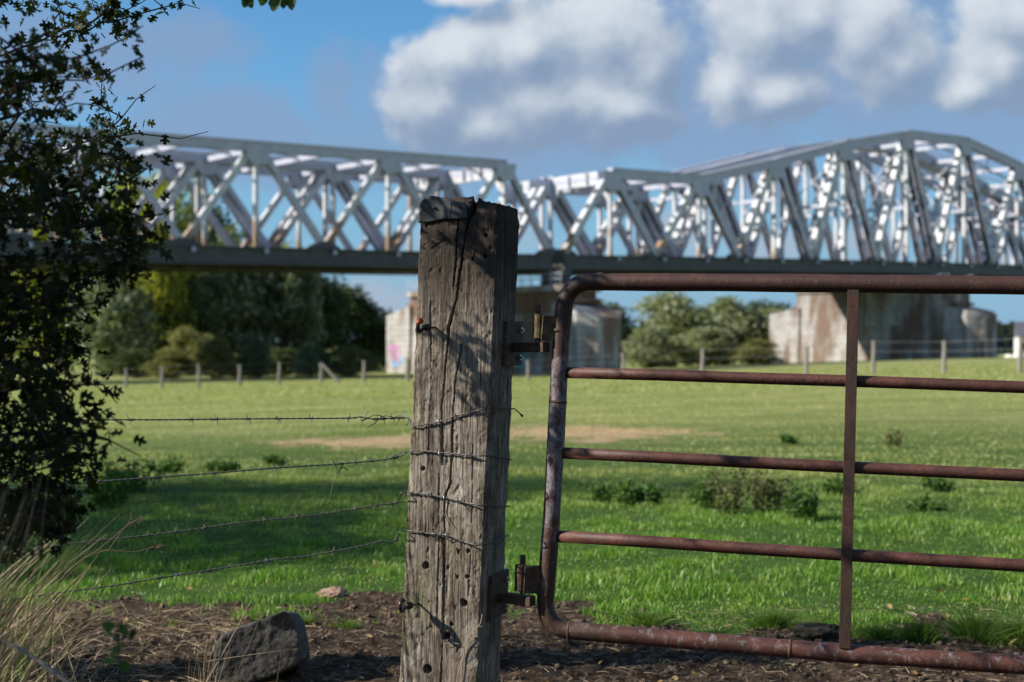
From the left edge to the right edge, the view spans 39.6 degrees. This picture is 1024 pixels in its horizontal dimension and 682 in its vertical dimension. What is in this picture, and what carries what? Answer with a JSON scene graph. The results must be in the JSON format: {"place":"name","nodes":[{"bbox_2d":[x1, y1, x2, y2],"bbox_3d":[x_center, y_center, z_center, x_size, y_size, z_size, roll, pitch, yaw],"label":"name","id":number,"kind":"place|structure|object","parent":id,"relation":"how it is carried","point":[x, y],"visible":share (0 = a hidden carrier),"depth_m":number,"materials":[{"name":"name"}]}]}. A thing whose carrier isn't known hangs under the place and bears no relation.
{"place":"outdoors","nodes":[
{"label":"outdoors","id":0,"kind":"place"},
{"bbox_2d":[0,515,81,681],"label":"long grass","id":1,"kind":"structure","parent":0,"point":[20,658],"depth_m":3.56,"materials":[{"name":"plant"}]},
{"bbox_2d":[0,347,1023,681],"bbox_3d":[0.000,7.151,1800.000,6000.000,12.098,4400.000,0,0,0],"label":"ground","id":2,"kind":"structure","parent":0,"point":[314,453],"depth_m":9.24,"materials":[{"name":"green plant"}]},
{"bbox_2d":[0,201,42,373],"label":"poplar tree","id":3,"kind":"object","parent":2,"relation":"on","point":[25,345],"visible":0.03,"depth_m":154.06,"materials":[{"name":"green plant"}]},
{"bbox_2d":[0,638,69,681],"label":"dead stick","id":4,"kind":"object","parent":2,"relation":"on","point":[47,667],"visible":0.89,"depth_m":2.87,"materials":[{"name":"brown wood"}]},
{"bbox_2d":[11,188,90,374],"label":"poplar tree","id":5,"kind":"object","parent":2,"relation":"on","point":[82,238],"visible":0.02,"depth_m":150.81,"materials":[{"name":"green plant"}]},
{"bbox_2d":[0,0,207,578],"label":"hawthorn bush","id":6,"kind":"object","parent":2,"relation":"on","point":[64,220],"visible":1,"depth_m":2.73,"materials":[{"name":"green plant"}]},
{"bbox_2d":[89,470,134,507],"bbox_3d":[-2.905,1.071,10.331,0.342,0.281,0.339,0,0,0],"label":"weed clump","id":7,"kind":"object","parent":2,"relation":"on","point":[113,488],"visible":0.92,"depth_m":10.29,"materials":[{"name":"green plant"}]},
{"bbox_2d":[94,169,131,371],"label":"poplar tree","id":8,"kind":"object","parent":2,"relation":"on","point":[112,204],"depth_m":155.25,"materials":[{"name":"green plant"}]},
{"bbox_2d":[64,273,164,375],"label":"willow tree","id":9,"kind":"object","parent":2,"relation":"on","point":[121,323],"visible":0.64,"depth_m":139.81,"materials":[{"name":"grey plant"}]},
{"bbox_2d":[101,621,136,681],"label":"bramble sprig","id":10,"kind":"object","parent":2,"relation":"on","point":[108,627],"visible":1,"depth_m":2.20,"materials":[{"name":"green plant"}]},
{"bbox_2d":[124,368,127,387],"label":"fence post","id":11,"kind":"object","parent":2,"relation":"on","point":[126,378],"visible":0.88,"depth_m":71.94,"materials":[{"name":"grey wood"}]},
{"bbox_2d":[98,347,157,377],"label":"bush","id":12,"kind":"object","parent":2,"relation":"on","point":[136,358],"visible":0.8,"depth_m":123.13,"materials":[{"name":"green plant"}]},
{"bbox_2d":[100,457,165,492],"bbox_3d":[-3.060,1.072,11.235,0.522,0.296,0.460,0,0,19],"label":"weed clump","id":13,"kind":"object","parent":2,"relation":"on","point":[137,485],"visible":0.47,"depth_m":11.20,"materials":[{"name":"green plant"}]},
{"bbox_2d":[111,175,192,340],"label":"poplar tree","id":14,"kind":"object","parent":2,"relation":"on","point":[138,196],"visible":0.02,"depth_m":150.28,"materials":[{"name":"green plant"}]},
{"bbox_2d":[160,366,163,387],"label":"fence post","id":15,"kind":"object","parent":2,"relation":"on","point":[161,377],"visible":0.88,"depth_m":70.94,"materials":[{"name":"grey wood"}]},
{"bbox_2d":[132,169,197,367],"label":"poplar tree","id":16,"kind":"object","parent":2,"relation":"on","point":[173,291],"visible":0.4,"depth_m":146.60,"materials":[{"name":"green plant"}]},
{"bbox_2d":[142,455,188,472],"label":"weed clump","id":17,"kind":"object","parent":2,"relation":"on","point":[168,465],"visible":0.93,"depth_m":13.16,"materials":[{"name":"green plant"}]},
{"bbox_2d":[138,347,194,378],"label":"shrub","id":18,"kind":"object","parent":2,"relation":"on","point":[169,360],"visible":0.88,"depth_m":117.09,"materials":[{"name":"green plant"}]},
{"bbox_2d":[130,272,229,355],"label":"broadleaf tree","id":19,"kind":"object","parent":2,"relation":"on","point":[202,307],"visible":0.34,"depth_m":148.43,"materials":[{"name":"green plant"}]},
{"bbox_2d":[154,324,217,375],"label":"bush","id":20,"kind":"object","parent":2,"relation":"on","point":[185,340],"visible":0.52,"depth_m":133.23,"materials":[{"name":"green plant"}]},
{"bbox_2d":[197,364,200,386],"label":"fence post","id":21,"kind":"object","parent":2,"relation":"on","point":[198,374],"visible":0.88,"depth_m":69.94,"materials":[{"name":"grey wood"}]},
{"bbox_2d":[178,177,240,366],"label":"willow tree","id":22,"kind":"object","parent":2,"relation":"on","point":[212,233],"visible":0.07,"depth_m":164.78,"materials":[{"name":"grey plant"}]},
{"bbox_2d":[188,334,237,378],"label":"shrub","id":23,"kind":"object","parent":2,"relation":"on","point":[225,359],"visible":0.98,"depth_m":117.53,"materials":[{"name":"green plant"}]},
{"bbox_2d":[199,457,240,471],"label":"weed clump","id":24,"kind":"object","parent":2,"relation":"on","point":[233,465],"visible":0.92,"depth_m":13.08,"materials":[{"name":"green plant"}]},
{"bbox_2d":[216,353,250,377],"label":"bush","id":25,"kind":"object","parent":2,"relation":"on","point":[234,374],"visible":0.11,"depth_m":122.02,"materials":[{"name":"green plant"}]},
{"bbox_2d":[193,222,276,354],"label":"willow tree","id":26,"kind":"object","parent":2,"relation":"on","point":[237,286],"visible":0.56,"depth_m":159.82,"materials":[{"name":"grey plant"}]},
{"bbox_2d":[238,365,241,385],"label":"fence post","id":27,"kind":"object","parent":2,"relation":"on","point":[239,375],"visible":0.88,"depth_m":69.94,"materials":[{"name":"grey wood"}]},
{"bbox_2d":[235,339,274,377],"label":"willow bush","id":28,"kind":"object","parent":2,"relation":"on","point":[257,354],"visible":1,"depth_m":118.37,"materials":[{"name":"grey plant"}]},
{"bbox_2d":[213,611,309,681],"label":"stone","id":29,"kind":"object","parent":2,"relation":"on","point":[268,638],"visible":0.97,"depth_m":4.93,"materials":[{"name":"grey stone"}]},
{"bbox_2d":[241,0,295,10],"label":"elm tree","id":30,"kind":"object","parent":2,"relation":"on","point":[274,5],"visible":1,"depth_m":3.05,"materials":[{"name":"green plant"}]},
{"bbox_2d":[261,453,289,465],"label":"weed clump","id":31,"kind":"object","parent":2,"relation":"on","point":[272,459],"visible":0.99,"depth_m":13.94,"materials":[{"name":"green plant"}]},
{"bbox_2d":[277,362,280,384],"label":"fence post","id":32,"kind":"object","parent":2,"relation":"on","point":[279,375],"visible":0.88,"depth_m":69.94,"materials":[{"name":"grey wood"}]},
{"bbox_2d":[263,347,295,376],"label":"bush","id":33,"kind":"object","parent":2,"relation":"on","point":[284,356],"visible":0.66,"depth_m":124.84,"materials":[{"name":"green plant"}]},
{"bbox_2d":[239,236,329,370],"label":"willow tree","id":34,"kind":"object","parent":2,"relation":"on","point":[291,295],"visible":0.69,"depth_m":162.57,"materials":[{"name":"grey plant"}]},
{"bbox_2d":[285,342,335,376],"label":"willow bush","id":35,"kind":"object","parent":2,"relation":"on","point":[305,355],"visible":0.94,"depth_m":118.30,"materials":[{"name":"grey plant"}]},
{"bbox_2d":[300,612,322,625],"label":"grass tuft","id":36,"kind":"object","parent":2,"relation":"on","point":[305,619],"visible":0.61,"depth_m":5.98,"materials":[{"name":"green plant"}]},
{"bbox_2d":[275,274,351,350],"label":"broadleaf tree","id":37,"kind":"object","parent":2,"relation":"on","point":[334,305],"visible":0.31,"depth_m":170.56,"materials":[{"name":"green plant"}]},
{"bbox_2d":[319,363,322,382],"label":"fence post","id":38,"kind":"object","parent":2,"relation":"on","point":[321,374],"visible":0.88,"depth_m":69.93,"materials":[{"name":"grey wood"}]},
{"bbox_2d":[321,363,340,382],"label":"fence brace","id":39,"kind":"object","parent":38,"relation":"attached to","point":[336,379],"visible":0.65,"depth_m":69.78,"materials":[{"name":"grey wood"}]},
{"bbox_2d":[314,349,343,375],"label":"bush","id":40,"kind":"object","parent":2,"relation":"on","point":[325,373],"visible":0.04,"depth_m":126.39,"materials":[{"name":"green plant"}]},
{"bbox_2d":[317,586,349,597],"bbox_3d":[-0.840,1.191,6.698,0.153,0.072,0.155,0,0,-40],"label":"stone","id":41,"kind":"object","parent":2,"relation":"on","point":[335,591],"visible":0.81,"depth_m":6.66,"materials":[{"name":"beige stone"}]},
{"bbox_2d":[323,615,365,629],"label":"grass tuft","id":42,"kind":"object","parent":2,"relation":"on","point":[346,624],"visible":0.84,"depth_m":5.87,"materials":[{"name":"green plant"}]},
{"bbox_2d":[325,280,383,348],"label":"broadleaf tree","id":43,"kind":"object","parent":2,"relation":"on","point":[360,305],"visible":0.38,"depth_m":178.55,"materials":[{"name":"green plant"}]},
{"bbox_2d":[326,344,385,376],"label":"shrub","id":44,"kind":"object","parent":2,"relation":"on","point":[352,355],"visible":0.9,"depth_m":119.14,"materials":[{"name":"green plant"}]},
{"bbox_2d":[362,360,365,381],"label":"fence post","id":45,"kind":"object","parent":2,"relation":"on","point":[364,372],"visible":0.88,"depth_m":70.94,"materials":[{"name":"grey wood"}]},
{"bbox_2d":[347,306,391,369],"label":"broadleaf tree","id":46,"kind":"object","parent":2,"relation":"on","point":[380,349],"visible":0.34,"depth_m":179.45,"materials":[{"name":"green plant"}]},
{"bbox_2d":[406,359,409,380],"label":"fence post","id":47,"kind":"object","parent":2,"relation":"on","point":[407,367],"visible":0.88,"depth_m":71.93,"materials":[{"name":"grey wood"}]},
{"bbox_2d":[398,196,549,681],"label":"gate post","id":48,"kind":"object","parent":2,"relation":"on","point":[471,346],"visible":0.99,"depth_m":4.25,"materials":[{"name":"brown wood"}]},
{"bbox_2d":[4,491,509,551],"bbox_3d":[-0.938,0.545,4.161,1.910,0.194,0.178,0,0,-8],"label":"barbed wire","id":49,"kind":"object","parent":48,"relation":"attached to","point":[266,520],"visible":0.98,"depth_m":4.22,"materials":[{"name":"grey metal"}]},
{"bbox_2d":[5,530,508,601],"bbox_3d":[-0.940,0.676,4.161,1.907,0.234,0.174,0,0,-8],"label":"barbed wire","id":50,"kind":"object","parent":48,"relation":"attached to","point":[270,560],"visible":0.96,"depth_m":4.22,"materials":[{"name":"grey metal"}]},
{"bbox_2d":[10,450,511,503],"bbox_3d":[-0.936,0.406,4.160,1.914,0.168,0.173,0,0,-8],"label":"barbed wire","id":51,"kind":"object","parent":48,"relation":"attached to","point":[277,467],"visible":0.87,"depth_m":4.23,"materials":[{"name":"grey metal"}]},
{"bbox_2d":[19,407,514,428],"bbox_3d":[-0.931,0.229,4.164,1.926,0.069,0.178,0,0,-8],"label":"barbed wire","id":52,"kind":"object","parent":48,"relation":"attached to","point":[348,418],"visible":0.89,"depth_m":4.23,"materials":[{"name":"grey metal"}]},
{"bbox_2d":[441,614,482,681],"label":"dry tendril","id":53,"kind":"object","parent":48,"relation":"attached to","point":[467,642],"visible":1,"depth_m":4.21},
{"bbox_2d":[514,273,1023,674],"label":"field gate","id":54,"kind":"structure","parent":48,"relation":"attached to","point":[539,580],"depth_m":4.08,"materials":[{"name":"metal"}]},
{"bbox_2d":[386,269,620,374],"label":"bridge pier","id":55,"kind":"structure","parent":2,"relation":"on","point":[595,334],"depth_m":126.62,"materials":[{"name":"concrete"},{"name":"green grey paint"},{"name":"grey paint"}]},
{"bbox_2d":[0,150,455,274],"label":"truss span","id":56,"kind":"object","parent":55,"relation":"on","point":[174,172],"visible":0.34,"depth_m":124.94,"materials":[{"name":"grey paint"}]},
{"bbox_2d":[0,121,562,272],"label":"truss span","id":57,"kind":"object","parent":55,"relation":"on","point":[327,253],"visible":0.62,"depth_m":114.91,"materials":[{"name":"grey paint"}]},
{"bbox_2d":[0,456,1023,681],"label":"dry grass","id":58,"kind":"structure","parent":2,"relation":"on","point":[5,630],"depth_m":5.01,"materials":[{"name":"beige plant"}]},
{"bbox_2d":[34,515,162,608],"bbox_3d":[-1.018,0.543,3.501,0.326,0.238,0.039,0,0,0],"label":"dry umbel","id":59,"kind":"object","parent":58,"relation":"on","point":[159,545],"visible":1,"depth_m":3.50,"materials":[{"name":"brown plant"}]},
{"bbox_2d":[2,591,1023,681],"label":"soil clods","id":60,"kind":"object","parent":2,"relation":"on","point":[359,652],"visible":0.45,"depth_m":5.45,"materials":[{"name":"brown soil"}]},
{"bbox_2d":[5,568,1023,681],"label":"fallen leaves","id":61,"kind":"object","parent":2,"relation":"on","point":[710,666],"visible":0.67,"depth_m":5.83,"materials":[{"name":"brown plant"}]},
{"bbox_2d":[526,360,529,379],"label":"fence post","id":62,"kind":"object","parent":2,"relation":"on","point":[528,371],"visible":0.88,"depth_m":70.93,"materials":[{"name":"grey wood"}]},
{"bbox_2d":[586,479,619,503],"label":"weed clump","id":63,"kind":"object","parent":2,"relation":"on","point":[604,491],"visible":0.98,"depth_m":10.51,"materials":[{"name":"green plant"}]},
{"bbox_2d":[597,299,642,362],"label":"broadleaf tree","id":64,"kind":"object","parent":2,"relation":"on","point":[626,331],"visible":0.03,"depth_m":174.97,"materials":[{"name":"green plant"}]},
{"bbox_2d":[621,353,624,367],"bbox_3d":[5.085,1.326,65.002,0.187,1.521,0.162,0,0,23],"label":"fence post","id":65,"kind":"object","parent":2,"relation":"on","point":[623,359],"visible":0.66,"depth_m":64.94,"materials":[{"name":"grey wood"}]},
{"bbox_2d":[613,477,644,504],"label":"weed clump","id":66,"kind":"object","parent":2,"relation":"on","point":[632,495],"visible":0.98,"depth_m":10.41,"materials":[{"name":"green plant"}]},
{"bbox_2d":[637,481,664,503],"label":"weed clump","id":67,"kind":"object","parent":2,"relation":"on","point":[651,492],"visible":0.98,"depth_m":10.42,"materials":[{"name":"green plant"}]},
{"bbox_2d":[621,324,681,368],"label":"willow bush","id":68,"kind":"object","parent":2,"relation":"on","point":[655,340],"visible":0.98,"depth_m":164.16,"materials":[{"name":"green plant"}]},
{"bbox_2d":[601,606,701,626],"bbox_3d":[0.586,1.175,6.059,0.400,0.078,0.425,0,0,25],"label":"grass tuft","id":69,"kind":"object","parent":2,"relation":"on","point":[648,619],"visible":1,"depth_m":6.02,"materials":[{"name":"green plant"}]},
{"bbox_2d":[629,291,724,367],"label":"willow tree","id":70,"kind":"object","parent":2,"relation":"on","point":[672,322],"visible":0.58,"depth_m":175.53,"materials":[{"name":"green plant"}]},
{"bbox_2d":[700,349,704,370],"bbox_3d":[8.033,1.106,60.002,0.182,1.571,0.164,0,0,-22],"label":"fence post","id":71,"kind":"object","parent":2,"relation":"on","point":[702,360],"visible":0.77,"depth_m":59.93,"materials":[{"name":"grey wood"}]},
{"bbox_2d":[667,326,741,366],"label":"willow bush","id":72,"kind":"object","parent":2,"relation":"on","point":[695,341],"visible":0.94,"depth_m":166.30,"materials":[{"name":"green plant"}]},
{"bbox_2d":[689,473,721,508],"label":"weed clump","id":73,"kind":"object","parent":2,"relation":"on","point":[700,495],"visible":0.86,"depth_m":10.09,"materials":[{"name":"green plant"}]},
{"bbox_2d":[684,623,763,635],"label":"grass tuft","id":74,"kind":"object","parent":2,"relation":"on","point":[710,631],"visible":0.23,"depth_m":5.74,"materials":[{"name":"green plant"}]},
{"bbox_2d":[702,468,750,513],"bbox_3d":[1.483,1.015,9.833,0.341,0.367,0.254,0,0,0],"label":"weed clump","id":75,"kind":"object","parent":2,"relation":"on","point":[726,500],"visible":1,"depth_m":9.82,"materials":[{"name":"green plant"}]},
{"bbox_2d":[704,293,768,364],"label":"willow tree","id":76,"kind":"object","parent":2,"relation":"on","point":[735,319],"visible":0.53,"depth_m":183.50,"materials":[{"name":"green plant"}]},
{"bbox_2d":[733,468,773,510],"bbox_3d":[1.708,1.038,9.982,0.289,0.330,0.340,0,0,0],"label":"weed clump","id":77,"kind":"object","parent":2,"relation":"on","point":[760,484],"visible":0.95,"depth_m":9.95,"materials":[{"name":"green plant"}]},
{"bbox_2d":[723,337,785,364],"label":"shrub","id":78,"kind":"object","parent":2,"relation":"on","point":[754,352],"visible":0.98,"depth_m":163.48,"materials":[{"name":"green plant"}]},
{"bbox_2d":[738,307,788,343],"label":"willow tree","id":79,"kind":"object","parent":2,"relation":"on","point":[763,318],"visible":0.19,"depth_m":184.73,"materials":[{"name":"green plant"}]},
{"bbox_2d":[737,298,792,363],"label":"broadleaf tree","id":80,"kind":"object","parent":2,"relation":"on","point":[757,305],"visible":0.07,"depth_m":193.99,"materials":[{"name":"green plant"}]},
{"bbox_2d":[758,474,796,509],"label":"weed clump","id":81,"kind":"object","parent":2,"relation":"on","point":[776,494],"visible":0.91,"depth_m":10.03,"materials":[{"name":"green plant"}]},
{"bbox_2d":[719,603,851,632],"bbox_3d":[1.077,1.167,6.008,0.563,0.095,0.455,0,0,-16],"label":"grass tuft","id":82,"kind":"object","parent":2,"relation":"on","point":[775,619],"visible":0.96,"depth_m":5.96,"materials":[{"name":"green plant"}]},
{"bbox_2d":[779,433,800,443],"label":"weed clump","id":83,"kind":"object","parent":2,"relation":"on","point":[788,439],"visible":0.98,"depth_m":16.66,"materials":[{"name":"green plant"}]},
{"bbox_2d":[781,483,821,520],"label":"weed clump","id":84,"kind":"object","parent":2,"relation":"on","point":[803,507],"visible":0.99,"depth_m":9.46,"materials":[{"name":"green plant"}]},
{"bbox_2d":[804,346,808,373],"bbox_3d":[11.598,0.928,56.001,0.185,1.471,0.164,0,0,-22],"label":"fence post","id":85,"kind":"object","parent":2,"relation":"on","point":[806,363],"visible":0.88,"depth_m":55.94,"materials":[{"name":"grey wood"}]},
{"bbox_2d":[791,622,839,640],"bbox_3d":[1.238,1.179,5.756,0.229,0.078,0.191,0,0,-27],"label":"rock","id":86,"kind":"object","parent":2,"relation":"on","point":[823,631],"visible":0.82,"depth_m":5.70,"materials":[{"name":"grey stone"}]},
{"bbox_2d":[821,474,857,493],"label":"weed clump","id":87,"kind":"object","parent":2,"relation":"on","point":[828,486],"visible":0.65,"depth_m":11.22,"materials":[{"name":"green plant"}]},
{"bbox_2d":[871,341,875,373],"bbox_3d":[13.470,0.764,53.001,0.170,1.541,0.154,0,0,-23],"label":"fence post","id":88,"kind":"object","parent":2,"relation":"on","point":[873,357],"visible":0.88,"depth_m":52.94,"materials":[{"name":"grey wood"}]},
{"bbox_2d":[829,620,925,641],"bbox_3d":[1.466,1.156,5.661,0.375,0.081,0.361,0,0,0],"label":"grass tuft","id":89,"kind":"object","parent":2,"relation":"on","point":[882,632],"visible":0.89,"depth_m":5.64,"materials":[{"name":"green plant"}]},
{"bbox_2d":[769,274,996,363],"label":"bridge pier","id":90,"kind":"structure","parent":2,"relation":"on","point":[918,326],"depth_m":167.11,"materials":[{"name":"beige concrete"}]},
{"bbox_2d":[497,130,1023,275],"bbox_3d":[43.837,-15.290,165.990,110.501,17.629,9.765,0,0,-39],"label":"truss span","id":91,"kind":"object","parent":90,"relation":"on","point":[631,187],"visible":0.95,"depth_m":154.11,"materials":[{"name":"grey paint"}]},
{"bbox_2d":[883,428,906,447],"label":"weed clump","id":92,"kind":"object","parent":2,"relation":"on","point":[890,439],"visible":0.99,"depth_m":15.92,"materials":[{"name":"green plant"}]},
{"bbox_2d":[877,612,968,644],"bbox_3d":[1.603,1.142,5.608,0.375,0.119,0.347,0,0,-38],"label":"grass tuft","id":93,"kind":"object","parent":2,"relation":"on","point":[920,632],"visible":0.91,"depth_m":5.59,"materials":[{"name":"green plant"}]},
{"bbox_2d":[902,494,950,511],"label":"weed clump","id":94,"kind":"object","parent":2,"relation":"on","point":[920,503],"visible":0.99,"depth_m":10.11,"materials":[{"name":"green plant"}]},
{"bbox_2d":[917,477,956,491],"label":"weed clump","id":95,"kind":"object","parent":2,"relation":"on","point":[937,484],"visible":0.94,"depth_m":11.32,"materials":[{"name":"green plant"}]},
{"bbox_2d":[942,341,946,372],"bbox_3d":[15.346,0.718,50.502,0.172,1.440,0.159,0,0,-23],"label":"fence post","id":96,"kind":"object","parent":2,"relation":"on","point":[944,350],"visible":0.88,"depth_m":50.43,"materials":[{"name":"grey wood"}]},
{"bbox_2d":[926,604,1022,647],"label":"grass tuft","id":97,"kind":"object","parent":2,"relation":"on","point":[972,622],"visible":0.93,"depth_m":5.63,"materials":[{"name":"green plant"}]},
{"bbox_2d":[956,617,1023,650],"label":"grass tuft","id":98,"kind":"object","parent":2,"relation":"on","point":[1018,636],"visible":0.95,"depth_m":5.54,"materials":[{"name":"green plant"}]},
{"bbox_2d":[997,321,1014,357],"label":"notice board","id":99,"kind":"object","parent":2,"relation":"on","point":[1005,332],"visible":0.94,"depth_m":171.91,"materials":[{"name":"white"}]},
{"bbox_2d":[1005,322,1023,357],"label":"house","id":100,"kind":"structure","parent":2,"relation":"on","point":[1018,330],"depth_m":232.98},
{"bbox_2d":[1017,338,1022,372],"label":"fence post","id":101,"kind":"object","parent":2,"relation":"on","point":[1020,355],"visible":0.88,"depth_m":48.44,"materials":[{"name":"grey wood"}]},
{"bbox_2d":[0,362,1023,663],"bbox_3d":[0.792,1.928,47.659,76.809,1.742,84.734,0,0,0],"label":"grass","id":102,"kind":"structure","parent":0,"point":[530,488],"depth_m":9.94,"materials":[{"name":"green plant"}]},
{"bbox_2d":[0,0,1023,341],"label":"sky","id":103,"kind":"structure","parent":0,"point":[546,88],"materials":[{"name":"blue"}]},
{"bbox_3d":[19.267,0.621,47.000,0.192,1.570,0.178,0,0,0],"label":"fence post","id":104,"kind":"object","parent":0,"visible":0},
{"bbox_2d":[125,338,1023,381],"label":"fence wire","id":105,"kind":"object","parent":104,"relation":"attached to","point":[589,363],"visible":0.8,"depth_m":64.06,"materials":[{"name":"grey metal"}]}
]}

